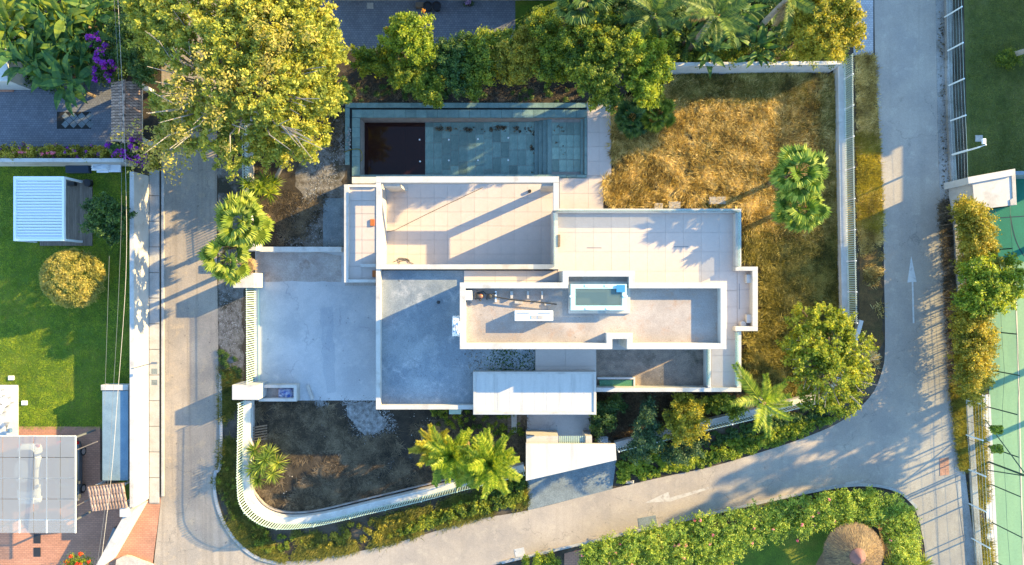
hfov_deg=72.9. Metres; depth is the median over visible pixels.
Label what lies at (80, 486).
parked car
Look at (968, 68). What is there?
neighbour lawn
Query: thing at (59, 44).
banana plant
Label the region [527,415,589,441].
entrance path
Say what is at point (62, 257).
shrub
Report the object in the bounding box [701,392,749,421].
shrub
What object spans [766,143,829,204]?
fan palm
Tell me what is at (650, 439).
shrub
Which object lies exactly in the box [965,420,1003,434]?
leafy shoot
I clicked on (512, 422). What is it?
pallet
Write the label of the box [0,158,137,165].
boundary wall
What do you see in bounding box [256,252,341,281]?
stained ramp
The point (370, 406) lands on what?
rubble
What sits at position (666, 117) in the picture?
bush
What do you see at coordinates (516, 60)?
shrub
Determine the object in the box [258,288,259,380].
gate track
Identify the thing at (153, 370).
meter cover
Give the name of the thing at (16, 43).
banana plant
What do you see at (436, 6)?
round bin
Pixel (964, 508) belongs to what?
gutter
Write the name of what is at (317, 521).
picket fence
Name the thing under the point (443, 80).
undergrowth
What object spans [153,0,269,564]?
lane
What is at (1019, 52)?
palm trunk
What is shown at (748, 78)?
olive grass
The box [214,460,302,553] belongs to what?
weeds
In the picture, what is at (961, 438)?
roadside weeds
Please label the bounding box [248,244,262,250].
gate pillar
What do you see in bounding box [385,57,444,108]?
shrub
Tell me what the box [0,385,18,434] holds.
white paving
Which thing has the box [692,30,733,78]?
banana plant
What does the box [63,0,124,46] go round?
banana plant
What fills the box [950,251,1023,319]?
court tree
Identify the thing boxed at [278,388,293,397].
plastic bag
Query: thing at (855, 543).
thatched parasol
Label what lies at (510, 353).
roof moss
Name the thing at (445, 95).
undergrowth
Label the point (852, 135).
picket fence
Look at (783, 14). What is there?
feather palm
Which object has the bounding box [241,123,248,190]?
picket fence
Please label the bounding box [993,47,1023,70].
yard shrub
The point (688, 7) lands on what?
banana plant
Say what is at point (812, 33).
tree
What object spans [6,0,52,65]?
banana plant
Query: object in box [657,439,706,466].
shrub
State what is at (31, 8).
banana plant
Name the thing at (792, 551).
playground lawn
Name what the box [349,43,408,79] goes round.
shrub
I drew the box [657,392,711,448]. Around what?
shrub
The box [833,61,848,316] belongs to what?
garden wall
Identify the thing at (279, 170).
leaning trunk
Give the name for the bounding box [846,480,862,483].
edge line
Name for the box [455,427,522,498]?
feather palm
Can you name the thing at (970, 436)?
wire fence
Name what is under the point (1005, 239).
court border
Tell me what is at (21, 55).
banana plant
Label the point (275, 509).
border kerb
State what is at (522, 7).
side lawn
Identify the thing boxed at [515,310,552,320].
air conditioner
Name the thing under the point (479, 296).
pump set
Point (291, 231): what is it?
brown grass
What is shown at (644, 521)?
manhole cover
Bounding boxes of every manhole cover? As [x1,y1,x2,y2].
[514,547,525,556]
[638,515,656,528]
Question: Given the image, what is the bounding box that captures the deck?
[22,180,92,245]
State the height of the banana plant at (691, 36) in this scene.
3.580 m
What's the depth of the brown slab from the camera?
51.98 m
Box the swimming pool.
[345,103,586,177]
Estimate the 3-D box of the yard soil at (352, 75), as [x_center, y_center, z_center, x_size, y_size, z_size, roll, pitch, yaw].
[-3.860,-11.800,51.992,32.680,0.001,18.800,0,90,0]
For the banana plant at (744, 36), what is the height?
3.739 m
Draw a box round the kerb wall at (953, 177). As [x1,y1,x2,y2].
[944,0,982,564]
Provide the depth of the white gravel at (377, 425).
51.98 m
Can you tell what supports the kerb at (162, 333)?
on the lane
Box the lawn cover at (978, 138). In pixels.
[975,135,982,141]
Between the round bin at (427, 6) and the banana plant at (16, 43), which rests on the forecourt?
the round bin at (427, 6)
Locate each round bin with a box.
[423,1,431,11]
[432,1,440,11]
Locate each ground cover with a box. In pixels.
[615,403,856,483]
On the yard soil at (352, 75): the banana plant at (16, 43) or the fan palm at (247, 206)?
the fan palm at (247, 206)
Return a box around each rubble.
[283,113,344,246]
[314,396,329,436]
[341,395,396,443]
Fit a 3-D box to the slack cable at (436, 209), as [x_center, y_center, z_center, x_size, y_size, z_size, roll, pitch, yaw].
[-5.809,-5.350,51.830,8.032,0.034,0.187,-25,90,0]
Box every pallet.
[252,425,266,441]
[507,415,520,432]
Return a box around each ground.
[0,0,988,564]
[290,114,345,246]
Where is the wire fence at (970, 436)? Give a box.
[944,0,990,564]
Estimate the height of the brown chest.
0.480 m
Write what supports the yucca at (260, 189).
on the yard soil at (352, 75)
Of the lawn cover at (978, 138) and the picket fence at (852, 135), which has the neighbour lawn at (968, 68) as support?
the lawn cover at (978, 138)
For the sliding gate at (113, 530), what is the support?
attached to the boundary wall at (118, 538)
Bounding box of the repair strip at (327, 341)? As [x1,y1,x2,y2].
[319,307,335,392]
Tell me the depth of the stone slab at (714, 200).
51.70 m
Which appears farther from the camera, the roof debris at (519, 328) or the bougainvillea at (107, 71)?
the bougainvillea at (107, 71)
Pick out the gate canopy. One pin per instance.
(547, 454)
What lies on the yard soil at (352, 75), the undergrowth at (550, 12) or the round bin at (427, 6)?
the undergrowth at (550, 12)
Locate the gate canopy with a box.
[526,430,615,480]
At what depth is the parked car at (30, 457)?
50.74 m
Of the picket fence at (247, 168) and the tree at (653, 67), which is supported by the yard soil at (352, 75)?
the tree at (653, 67)
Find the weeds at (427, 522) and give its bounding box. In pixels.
[386,477,527,538]
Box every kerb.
[161,170,163,495]
[213,373,276,564]
[252,405,451,513]
[501,483,917,563]
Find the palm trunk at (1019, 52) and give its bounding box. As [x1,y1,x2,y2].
[1015,49,1023,55]
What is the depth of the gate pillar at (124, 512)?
49.80 m
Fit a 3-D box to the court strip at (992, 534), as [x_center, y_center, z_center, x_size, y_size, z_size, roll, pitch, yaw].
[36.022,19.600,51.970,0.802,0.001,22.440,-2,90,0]
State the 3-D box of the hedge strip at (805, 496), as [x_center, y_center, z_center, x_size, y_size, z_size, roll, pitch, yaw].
[16.435,17.585,51.845,22.662,0.488,1.458,-11,90,0]
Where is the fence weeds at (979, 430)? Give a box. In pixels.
[963,395,998,564]
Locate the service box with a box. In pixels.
[466,290,472,299]
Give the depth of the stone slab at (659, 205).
51.70 m
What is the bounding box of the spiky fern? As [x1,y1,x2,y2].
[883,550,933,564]
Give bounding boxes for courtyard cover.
[367,3,372,8]
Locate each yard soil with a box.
[254,401,524,513]
[258,0,677,246]
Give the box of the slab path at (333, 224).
[323,198,343,245]
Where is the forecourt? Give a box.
[320,0,514,49]
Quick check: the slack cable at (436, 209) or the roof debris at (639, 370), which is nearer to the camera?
the roof debris at (639, 370)
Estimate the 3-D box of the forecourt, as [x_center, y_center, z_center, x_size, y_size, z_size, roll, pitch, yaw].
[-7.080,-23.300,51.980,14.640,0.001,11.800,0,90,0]
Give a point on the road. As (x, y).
(894, 432)
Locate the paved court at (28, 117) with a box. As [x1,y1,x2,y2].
[0,59,112,145]
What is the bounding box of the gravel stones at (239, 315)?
[217,287,244,371]
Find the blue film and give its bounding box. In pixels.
[616,285,624,291]
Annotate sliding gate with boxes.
[105,526,117,564]
[245,288,256,383]
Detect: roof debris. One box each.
[458,289,573,355]
[599,351,693,385]
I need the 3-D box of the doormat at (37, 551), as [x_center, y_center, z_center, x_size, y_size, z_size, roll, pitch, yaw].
[-35.593,20.204,51.980,0.520,0.040,0.680,0,90,0]
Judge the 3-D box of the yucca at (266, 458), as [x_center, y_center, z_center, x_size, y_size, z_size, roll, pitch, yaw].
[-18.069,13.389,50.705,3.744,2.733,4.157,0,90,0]
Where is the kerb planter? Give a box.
[116,555,153,564]
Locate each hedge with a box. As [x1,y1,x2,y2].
[0,141,120,163]
[521,550,561,564]
[576,485,922,564]
[665,40,849,72]
[937,190,1005,278]
[940,283,1001,408]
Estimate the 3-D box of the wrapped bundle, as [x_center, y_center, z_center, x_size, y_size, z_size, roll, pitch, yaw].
[-3.636,2.887,45.445,0.660,1.150,1.424,0,90,0]
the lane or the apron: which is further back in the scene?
the lane
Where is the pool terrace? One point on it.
(579, 193)
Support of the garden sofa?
on the lawn at (68, 354)
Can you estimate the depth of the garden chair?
51.48 m
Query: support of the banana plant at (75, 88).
on the paved court at (28, 117)
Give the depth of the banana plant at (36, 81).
48.58 m
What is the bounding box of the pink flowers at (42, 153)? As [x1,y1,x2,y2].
[12,151,53,155]
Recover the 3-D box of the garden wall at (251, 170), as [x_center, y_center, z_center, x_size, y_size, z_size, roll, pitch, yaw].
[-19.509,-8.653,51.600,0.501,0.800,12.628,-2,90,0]
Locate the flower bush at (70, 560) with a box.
[60,552,96,564]
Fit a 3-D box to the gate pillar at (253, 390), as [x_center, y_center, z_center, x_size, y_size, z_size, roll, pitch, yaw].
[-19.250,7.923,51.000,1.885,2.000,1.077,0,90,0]
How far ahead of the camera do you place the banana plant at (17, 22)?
48.27 m
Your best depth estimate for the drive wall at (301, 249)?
51.40 m
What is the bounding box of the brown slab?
[564,549,580,564]
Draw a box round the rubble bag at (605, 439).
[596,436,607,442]
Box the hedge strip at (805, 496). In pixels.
[585,487,880,550]
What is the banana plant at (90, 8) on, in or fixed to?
on the ground at (960, 130)
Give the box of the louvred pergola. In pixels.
[13,176,82,242]
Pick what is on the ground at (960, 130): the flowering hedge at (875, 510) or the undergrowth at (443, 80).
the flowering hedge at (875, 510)
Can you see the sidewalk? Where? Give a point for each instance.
(154, 335)
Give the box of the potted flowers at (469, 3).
[464,0,473,6]
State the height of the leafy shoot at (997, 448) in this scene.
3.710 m
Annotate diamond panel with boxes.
[57,112,92,128]
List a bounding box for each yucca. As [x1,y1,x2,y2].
[235,170,285,203]
[244,439,289,489]
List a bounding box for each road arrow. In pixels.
[645,487,708,502]
[908,257,915,322]
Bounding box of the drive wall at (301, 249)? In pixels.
[260,247,342,251]
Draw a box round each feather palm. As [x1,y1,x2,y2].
[408,423,454,467]
[420,424,478,488]
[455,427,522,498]
[613,0,688,43]
[670,0,754,53]
[730,361,794,438]
[755,0,821,37]
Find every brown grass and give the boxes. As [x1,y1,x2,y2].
[263,81,585,246]
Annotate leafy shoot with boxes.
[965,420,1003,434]
[968,439,1003,453]
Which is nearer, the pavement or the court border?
the pavement
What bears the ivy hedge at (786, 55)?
on the ground at (960, 130)
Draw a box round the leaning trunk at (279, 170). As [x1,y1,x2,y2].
[275,152,292,176]
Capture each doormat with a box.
[34,534,40,542]
[34,547,40,556]
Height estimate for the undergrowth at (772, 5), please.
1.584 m
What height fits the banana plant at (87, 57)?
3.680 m
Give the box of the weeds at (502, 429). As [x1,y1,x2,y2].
[430,409,523,436]
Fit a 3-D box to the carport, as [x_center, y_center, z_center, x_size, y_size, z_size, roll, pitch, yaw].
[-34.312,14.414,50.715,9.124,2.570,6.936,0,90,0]
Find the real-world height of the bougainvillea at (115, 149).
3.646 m
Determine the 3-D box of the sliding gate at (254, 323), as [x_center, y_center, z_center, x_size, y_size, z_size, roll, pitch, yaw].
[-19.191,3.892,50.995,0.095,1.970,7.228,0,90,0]
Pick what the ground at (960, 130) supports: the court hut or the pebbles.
the court hut
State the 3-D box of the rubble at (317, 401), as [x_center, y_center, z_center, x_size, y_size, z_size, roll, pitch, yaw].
[-14.161,10.113,51.958,1.317,0.065,3.263,-6,90,0]
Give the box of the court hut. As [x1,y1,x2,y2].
[944,169,1023,210]
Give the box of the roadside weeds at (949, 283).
[935,197,966,426]
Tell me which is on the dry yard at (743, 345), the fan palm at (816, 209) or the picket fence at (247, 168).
the fan palm at (816, 209)
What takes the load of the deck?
on the lawn at (68, 354)
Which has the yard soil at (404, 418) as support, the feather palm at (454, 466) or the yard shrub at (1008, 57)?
the feather palm at (454, 466)
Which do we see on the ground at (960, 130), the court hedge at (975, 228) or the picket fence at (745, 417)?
the court hedge at (975, 228)
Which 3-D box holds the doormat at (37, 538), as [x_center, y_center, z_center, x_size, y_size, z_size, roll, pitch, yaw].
[-35.593,19.205,51.980,0.520,0.040,0.680,0,90,0]
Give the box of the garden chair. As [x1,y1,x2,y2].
[0,404,8,412]
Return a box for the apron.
[527,460,615,509]
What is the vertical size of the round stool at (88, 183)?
0.420 m
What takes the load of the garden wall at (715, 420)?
on the garden soil at (669, 395)
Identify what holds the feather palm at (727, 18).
on the ground at (960, 130)
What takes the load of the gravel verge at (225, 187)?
on the ground at (960, 130)
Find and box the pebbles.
[346,127,350,150]
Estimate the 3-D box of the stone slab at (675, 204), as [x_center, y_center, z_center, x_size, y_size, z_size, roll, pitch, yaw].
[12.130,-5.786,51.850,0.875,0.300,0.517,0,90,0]
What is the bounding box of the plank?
[306,385,313,399]
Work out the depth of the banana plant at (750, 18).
49.17 m
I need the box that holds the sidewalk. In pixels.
[149,169,159,503]
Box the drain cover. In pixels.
[939,458,948,475]
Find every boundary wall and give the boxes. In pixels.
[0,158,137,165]
[96,500,147,564]
[130,172,148,507]
[669,61,841,74]
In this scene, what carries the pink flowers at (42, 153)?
attached to the flowering hedge at (74, 151)
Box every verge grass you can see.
[209,363,533,564]
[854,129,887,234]
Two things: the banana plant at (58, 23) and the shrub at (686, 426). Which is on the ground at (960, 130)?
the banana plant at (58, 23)
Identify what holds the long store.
on the ground at (960, 130)
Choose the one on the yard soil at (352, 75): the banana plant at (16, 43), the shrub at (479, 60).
the shrub at (479, 60)
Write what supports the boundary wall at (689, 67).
on the ground at (960, 130)
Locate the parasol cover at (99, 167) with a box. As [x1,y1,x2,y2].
[91,164,109,170]
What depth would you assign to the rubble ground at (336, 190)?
51.99 m
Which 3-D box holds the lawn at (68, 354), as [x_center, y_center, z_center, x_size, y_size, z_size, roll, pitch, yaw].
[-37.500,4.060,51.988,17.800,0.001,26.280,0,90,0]
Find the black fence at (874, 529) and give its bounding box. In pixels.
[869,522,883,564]
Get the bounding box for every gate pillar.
[120,502,129,516]
[232,381,267,399]
[233,273,263,287]
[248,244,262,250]
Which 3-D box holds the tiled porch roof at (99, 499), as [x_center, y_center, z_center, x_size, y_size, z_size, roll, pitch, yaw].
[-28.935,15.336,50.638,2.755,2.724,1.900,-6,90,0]
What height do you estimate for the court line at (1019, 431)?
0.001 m
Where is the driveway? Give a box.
[255,247,375,399]
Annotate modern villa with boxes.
[344,176,757,414]
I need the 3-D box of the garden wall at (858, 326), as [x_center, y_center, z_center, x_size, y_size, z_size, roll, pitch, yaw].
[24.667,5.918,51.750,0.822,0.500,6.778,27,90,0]
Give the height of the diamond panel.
0.017 m
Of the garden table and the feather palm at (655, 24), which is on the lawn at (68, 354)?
the garden table
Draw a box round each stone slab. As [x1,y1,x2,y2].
[654,203,662,208]
[668,201,679,208]
[708,197,725,204]
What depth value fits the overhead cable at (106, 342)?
46.49 m
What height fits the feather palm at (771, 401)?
6.162 m
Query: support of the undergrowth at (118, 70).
on the ground at (960, 130)
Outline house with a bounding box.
[0,27,30,89]
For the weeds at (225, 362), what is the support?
on the gravel verge at (225, 187)
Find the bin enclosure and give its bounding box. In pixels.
[259,383,299,400]
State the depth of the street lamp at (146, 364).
49.06 m
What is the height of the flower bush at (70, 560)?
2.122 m
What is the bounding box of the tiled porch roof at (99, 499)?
[87,480,129,510]
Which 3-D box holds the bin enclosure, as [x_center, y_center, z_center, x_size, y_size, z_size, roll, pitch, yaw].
[-17.304,8.156,51.550,2.847,0.900,1.218,0,90,0]
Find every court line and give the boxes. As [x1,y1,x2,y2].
[1011,219,1023,255]
[1015,284,1023,564]
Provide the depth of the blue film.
44.96 m
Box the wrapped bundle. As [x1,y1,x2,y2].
[452,316,459,336]
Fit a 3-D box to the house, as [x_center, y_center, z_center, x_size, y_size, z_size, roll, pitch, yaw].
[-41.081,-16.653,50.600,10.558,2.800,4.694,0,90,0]
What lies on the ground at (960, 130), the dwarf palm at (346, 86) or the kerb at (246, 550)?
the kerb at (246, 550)
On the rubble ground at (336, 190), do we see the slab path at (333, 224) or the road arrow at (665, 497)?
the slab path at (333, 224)
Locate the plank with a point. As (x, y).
(310, 392)
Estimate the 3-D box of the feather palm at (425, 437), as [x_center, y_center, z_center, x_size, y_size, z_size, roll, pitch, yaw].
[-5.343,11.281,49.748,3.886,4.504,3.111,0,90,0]
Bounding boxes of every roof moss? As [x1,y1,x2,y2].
[465,349,534,370]
[484,349,534,370]
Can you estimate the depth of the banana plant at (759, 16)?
49.43 m
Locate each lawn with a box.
[0,166,130,502]
[515,0,559,45]
[706,525,833,564]
[964,0,1023,176]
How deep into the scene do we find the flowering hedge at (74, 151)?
50.19 m
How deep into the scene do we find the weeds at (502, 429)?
51.80 m
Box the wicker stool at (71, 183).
[67,181,76,185]
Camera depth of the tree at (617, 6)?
46.31 m
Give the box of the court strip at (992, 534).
[982,395,997,564]
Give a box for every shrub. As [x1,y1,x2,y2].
[38,247,107,309]
[78,190,137,247]
[104,0,160,89]
[139,148,163,173]
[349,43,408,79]
[376,9,439,67]
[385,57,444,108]
[426,29,474,99]
[451,24,513,102]
[491,17,552,87]
[588,392,630,442]
[621,394,666,465]
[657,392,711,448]
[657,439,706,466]
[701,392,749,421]
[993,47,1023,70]
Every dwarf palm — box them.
[319,81,352,111]
[614,98,647,139]
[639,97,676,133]
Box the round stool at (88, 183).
[83,179,93,186]
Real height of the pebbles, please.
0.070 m
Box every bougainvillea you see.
[85,31,124,86]
[104,135,149,167]
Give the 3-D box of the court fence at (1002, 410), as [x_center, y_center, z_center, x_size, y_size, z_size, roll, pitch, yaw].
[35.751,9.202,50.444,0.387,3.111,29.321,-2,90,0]
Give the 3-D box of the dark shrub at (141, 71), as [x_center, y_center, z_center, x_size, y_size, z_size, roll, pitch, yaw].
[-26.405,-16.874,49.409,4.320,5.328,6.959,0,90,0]
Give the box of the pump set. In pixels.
[474,291,496,301]
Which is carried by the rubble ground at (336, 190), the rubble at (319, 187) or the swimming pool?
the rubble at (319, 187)
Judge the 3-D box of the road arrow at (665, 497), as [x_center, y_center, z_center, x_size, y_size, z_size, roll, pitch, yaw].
[12.337,15.978,51.965,4.929,0.001,0.739,-7,90,0]
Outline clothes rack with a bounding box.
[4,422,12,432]
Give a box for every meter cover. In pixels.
[151,368,156,373]
[151,380,156,384]
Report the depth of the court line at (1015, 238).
51.97 m
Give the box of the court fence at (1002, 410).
[987,205,1023,564]
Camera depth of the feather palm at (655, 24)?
45.57 m
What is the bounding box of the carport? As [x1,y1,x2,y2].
[0,429,97,532]
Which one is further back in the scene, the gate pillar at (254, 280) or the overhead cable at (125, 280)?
the gate pillar at (254, 280)
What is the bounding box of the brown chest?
[416,2,423,8]
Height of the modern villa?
6.990 m
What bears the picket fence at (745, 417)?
on the garden wall at (715, 420)
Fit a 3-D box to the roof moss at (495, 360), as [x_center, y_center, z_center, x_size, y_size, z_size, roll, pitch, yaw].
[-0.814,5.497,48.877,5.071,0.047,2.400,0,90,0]
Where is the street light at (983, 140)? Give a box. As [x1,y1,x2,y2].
[953,138,985,154]
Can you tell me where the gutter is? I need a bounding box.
[936,0,974,564]
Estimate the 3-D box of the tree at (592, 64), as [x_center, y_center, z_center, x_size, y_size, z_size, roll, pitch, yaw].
[6.119,-14.918,48.236,5.719,7.650,7.015,-32,90,0]
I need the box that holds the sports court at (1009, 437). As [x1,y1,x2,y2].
[988,262,1023,564]
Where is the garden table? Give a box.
[97,165,122,172]
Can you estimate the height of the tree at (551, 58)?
5.908 m
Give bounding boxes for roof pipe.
[493,296,556,304]
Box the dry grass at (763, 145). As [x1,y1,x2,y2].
[599,72,853,244]
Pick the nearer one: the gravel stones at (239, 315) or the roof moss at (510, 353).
the roof moss at (510, 353)
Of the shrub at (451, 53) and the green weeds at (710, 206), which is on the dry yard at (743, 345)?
the green weeds at (710, 206)
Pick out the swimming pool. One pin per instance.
(420, 139)
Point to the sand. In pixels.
(820, 561)
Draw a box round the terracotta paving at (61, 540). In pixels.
[0,427,160,564]
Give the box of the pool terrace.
[559,103,610,208]
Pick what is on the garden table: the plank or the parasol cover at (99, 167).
the parasol cover at (99, 167)
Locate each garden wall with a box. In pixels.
[243,400,524,523]
[244,117,253,228]
[614,392,816,447]
[819,320,862,399]
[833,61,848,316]
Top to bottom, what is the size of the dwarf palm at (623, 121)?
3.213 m
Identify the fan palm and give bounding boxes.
[196,233,257,286]
[214,190,274,246]
[554,0,613,25]
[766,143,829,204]
[770,187,832,233]
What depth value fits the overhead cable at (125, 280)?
46.49 m
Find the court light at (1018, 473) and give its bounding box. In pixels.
[985,420,1023,475]
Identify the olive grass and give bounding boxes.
[668,72,857,320]
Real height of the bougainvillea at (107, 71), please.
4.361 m
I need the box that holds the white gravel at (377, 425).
[347,402,386,435]
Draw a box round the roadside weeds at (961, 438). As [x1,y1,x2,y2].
[946,383,973,474]
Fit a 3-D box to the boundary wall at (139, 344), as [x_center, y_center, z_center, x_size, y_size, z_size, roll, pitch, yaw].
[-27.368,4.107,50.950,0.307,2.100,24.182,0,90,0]
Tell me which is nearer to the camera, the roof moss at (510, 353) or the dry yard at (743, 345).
the roof moss at (510, 353)
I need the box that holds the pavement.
[854,0,872,54]
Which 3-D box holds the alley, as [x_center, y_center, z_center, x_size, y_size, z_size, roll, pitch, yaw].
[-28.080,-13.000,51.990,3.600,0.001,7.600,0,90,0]
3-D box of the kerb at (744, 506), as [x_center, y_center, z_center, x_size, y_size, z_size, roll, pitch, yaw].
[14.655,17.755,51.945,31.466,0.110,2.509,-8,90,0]
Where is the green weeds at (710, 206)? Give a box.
[629,73,836,232]
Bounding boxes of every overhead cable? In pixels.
[97,4,121,563]
[101,7,126,559]
[104,278,108,404]
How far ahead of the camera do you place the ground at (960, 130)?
52.00 m
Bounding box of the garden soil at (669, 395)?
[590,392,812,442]
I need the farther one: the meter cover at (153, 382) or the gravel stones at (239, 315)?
the gravel stones at (239, 315)
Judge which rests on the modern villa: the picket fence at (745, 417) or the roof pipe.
the roof pipe
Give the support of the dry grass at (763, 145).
on the dry yard at (743, 345)
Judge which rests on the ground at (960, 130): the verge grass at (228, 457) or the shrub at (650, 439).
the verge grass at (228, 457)
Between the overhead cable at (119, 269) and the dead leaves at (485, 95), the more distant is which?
the dead leaves at (485, 95)
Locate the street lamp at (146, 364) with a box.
[131,362,157,368]
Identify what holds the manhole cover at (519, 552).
on the road
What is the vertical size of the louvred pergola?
2.480 m
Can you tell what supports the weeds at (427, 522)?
on the ground at (960, 130)
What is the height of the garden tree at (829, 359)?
5.100 m
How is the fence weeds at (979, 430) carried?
on the ground at (960, 130)
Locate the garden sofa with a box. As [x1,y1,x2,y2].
[65,165,91,172]
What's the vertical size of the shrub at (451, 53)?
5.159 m
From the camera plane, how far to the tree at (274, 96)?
43.59 m
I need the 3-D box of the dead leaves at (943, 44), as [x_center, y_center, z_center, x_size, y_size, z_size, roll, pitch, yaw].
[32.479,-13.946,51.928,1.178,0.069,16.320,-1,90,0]
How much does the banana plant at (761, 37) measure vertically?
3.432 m
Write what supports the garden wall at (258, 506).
on the ground at (960, 130)
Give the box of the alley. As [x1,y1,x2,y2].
[114,61,160,159]
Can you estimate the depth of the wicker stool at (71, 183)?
51.50 m
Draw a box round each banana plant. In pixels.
[0,0,37,48]
[0,20,39,67]
[0,31,54,90]
[3,0,42,35]
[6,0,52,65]
[7,0,62,32]
[15,50,80,99]
[24,6,85,71]
[33,49,96,116]
[38,0,95,40]
[49,2,112,54]
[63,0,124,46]
[63,25,122,90]
[667,12,710,61]
[679,0,723,26]
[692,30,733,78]
[711,10,756,52]
[729,0,768,30]
[733,22,778,67]
[749,10,794,50]
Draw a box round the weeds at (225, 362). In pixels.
[217,349,241,384]
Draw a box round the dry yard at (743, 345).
[603,74,849,393]
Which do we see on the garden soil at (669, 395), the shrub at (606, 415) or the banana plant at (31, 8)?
the shrub at (606, 415)
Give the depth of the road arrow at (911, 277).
51.97 m
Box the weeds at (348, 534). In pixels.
[303,516,422,552]
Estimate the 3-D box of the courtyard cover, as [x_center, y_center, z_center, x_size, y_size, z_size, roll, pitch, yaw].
[-10.640,-20.740,51.968,0.480,0.035,0.440,0,90,0]
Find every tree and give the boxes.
[110,0,350,185]
[524,5,581,88]
[550,6,645,117]
[579,0,688,41]
[617,18,680,111]
[774,0,867,62]
[774,301,879,420]
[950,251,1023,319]
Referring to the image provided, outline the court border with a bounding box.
[987,179,1023,261]
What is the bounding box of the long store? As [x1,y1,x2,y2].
[101,384,129,479]
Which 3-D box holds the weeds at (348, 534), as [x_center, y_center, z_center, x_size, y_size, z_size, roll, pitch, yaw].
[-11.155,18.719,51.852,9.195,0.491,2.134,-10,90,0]
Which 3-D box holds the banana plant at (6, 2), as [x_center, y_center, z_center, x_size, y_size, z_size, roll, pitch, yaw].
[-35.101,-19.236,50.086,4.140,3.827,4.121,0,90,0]
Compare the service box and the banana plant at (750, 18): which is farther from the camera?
the banana plant at (750, 18)
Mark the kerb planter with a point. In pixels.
(128, 560)
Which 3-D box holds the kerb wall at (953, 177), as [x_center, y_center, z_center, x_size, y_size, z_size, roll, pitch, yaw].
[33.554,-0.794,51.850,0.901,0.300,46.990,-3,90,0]
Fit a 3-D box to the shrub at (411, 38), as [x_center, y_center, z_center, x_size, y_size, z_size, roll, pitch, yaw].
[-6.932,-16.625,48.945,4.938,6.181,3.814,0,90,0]
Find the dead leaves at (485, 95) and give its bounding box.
[353,86,566,102]
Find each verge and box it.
[217,158,244,381]
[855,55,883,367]
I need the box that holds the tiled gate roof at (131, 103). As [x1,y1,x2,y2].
[111,79,153,144]
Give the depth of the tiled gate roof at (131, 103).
48.98 m
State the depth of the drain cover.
51.95 m
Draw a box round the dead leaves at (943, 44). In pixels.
[937,11,949,202]
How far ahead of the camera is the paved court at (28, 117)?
51.98 m
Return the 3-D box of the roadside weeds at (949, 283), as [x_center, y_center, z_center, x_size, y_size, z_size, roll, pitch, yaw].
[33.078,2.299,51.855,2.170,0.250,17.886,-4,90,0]
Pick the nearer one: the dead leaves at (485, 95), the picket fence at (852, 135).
the picket fence at (852, 135)
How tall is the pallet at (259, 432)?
0.140 m
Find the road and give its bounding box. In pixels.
[268,0,966,564]
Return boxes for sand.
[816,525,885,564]
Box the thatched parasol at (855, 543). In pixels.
[822,522,883,564]
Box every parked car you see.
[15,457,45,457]
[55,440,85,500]
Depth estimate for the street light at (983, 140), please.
48.78 m
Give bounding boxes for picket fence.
[236,400,523,529]
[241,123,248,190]
[616,401,818,451]
[844,53,857,323]
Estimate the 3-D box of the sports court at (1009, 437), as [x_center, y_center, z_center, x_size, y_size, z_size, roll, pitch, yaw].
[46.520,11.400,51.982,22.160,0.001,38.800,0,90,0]
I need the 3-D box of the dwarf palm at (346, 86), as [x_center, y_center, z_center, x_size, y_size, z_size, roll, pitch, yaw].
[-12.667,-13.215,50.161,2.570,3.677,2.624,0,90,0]
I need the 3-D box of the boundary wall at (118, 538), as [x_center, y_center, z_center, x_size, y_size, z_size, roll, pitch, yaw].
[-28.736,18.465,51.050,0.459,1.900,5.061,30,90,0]
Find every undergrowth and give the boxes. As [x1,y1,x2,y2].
[14,0,167,97]
[349,81,569,102]
[359,50,573,88]
[518,0,681,56]
[674,0,794,56]
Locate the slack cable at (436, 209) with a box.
[388,187,482,231]
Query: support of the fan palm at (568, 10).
on the yard soil at (352, 75)
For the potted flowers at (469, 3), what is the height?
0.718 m
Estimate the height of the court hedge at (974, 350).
4.667 m
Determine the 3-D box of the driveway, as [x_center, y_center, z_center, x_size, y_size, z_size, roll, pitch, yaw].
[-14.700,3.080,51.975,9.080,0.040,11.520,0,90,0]
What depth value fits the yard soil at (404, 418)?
51.99 m
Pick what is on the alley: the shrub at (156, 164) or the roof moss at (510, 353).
the shrub at (156, 164)
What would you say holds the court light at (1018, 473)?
on the court strip at (992, 534)

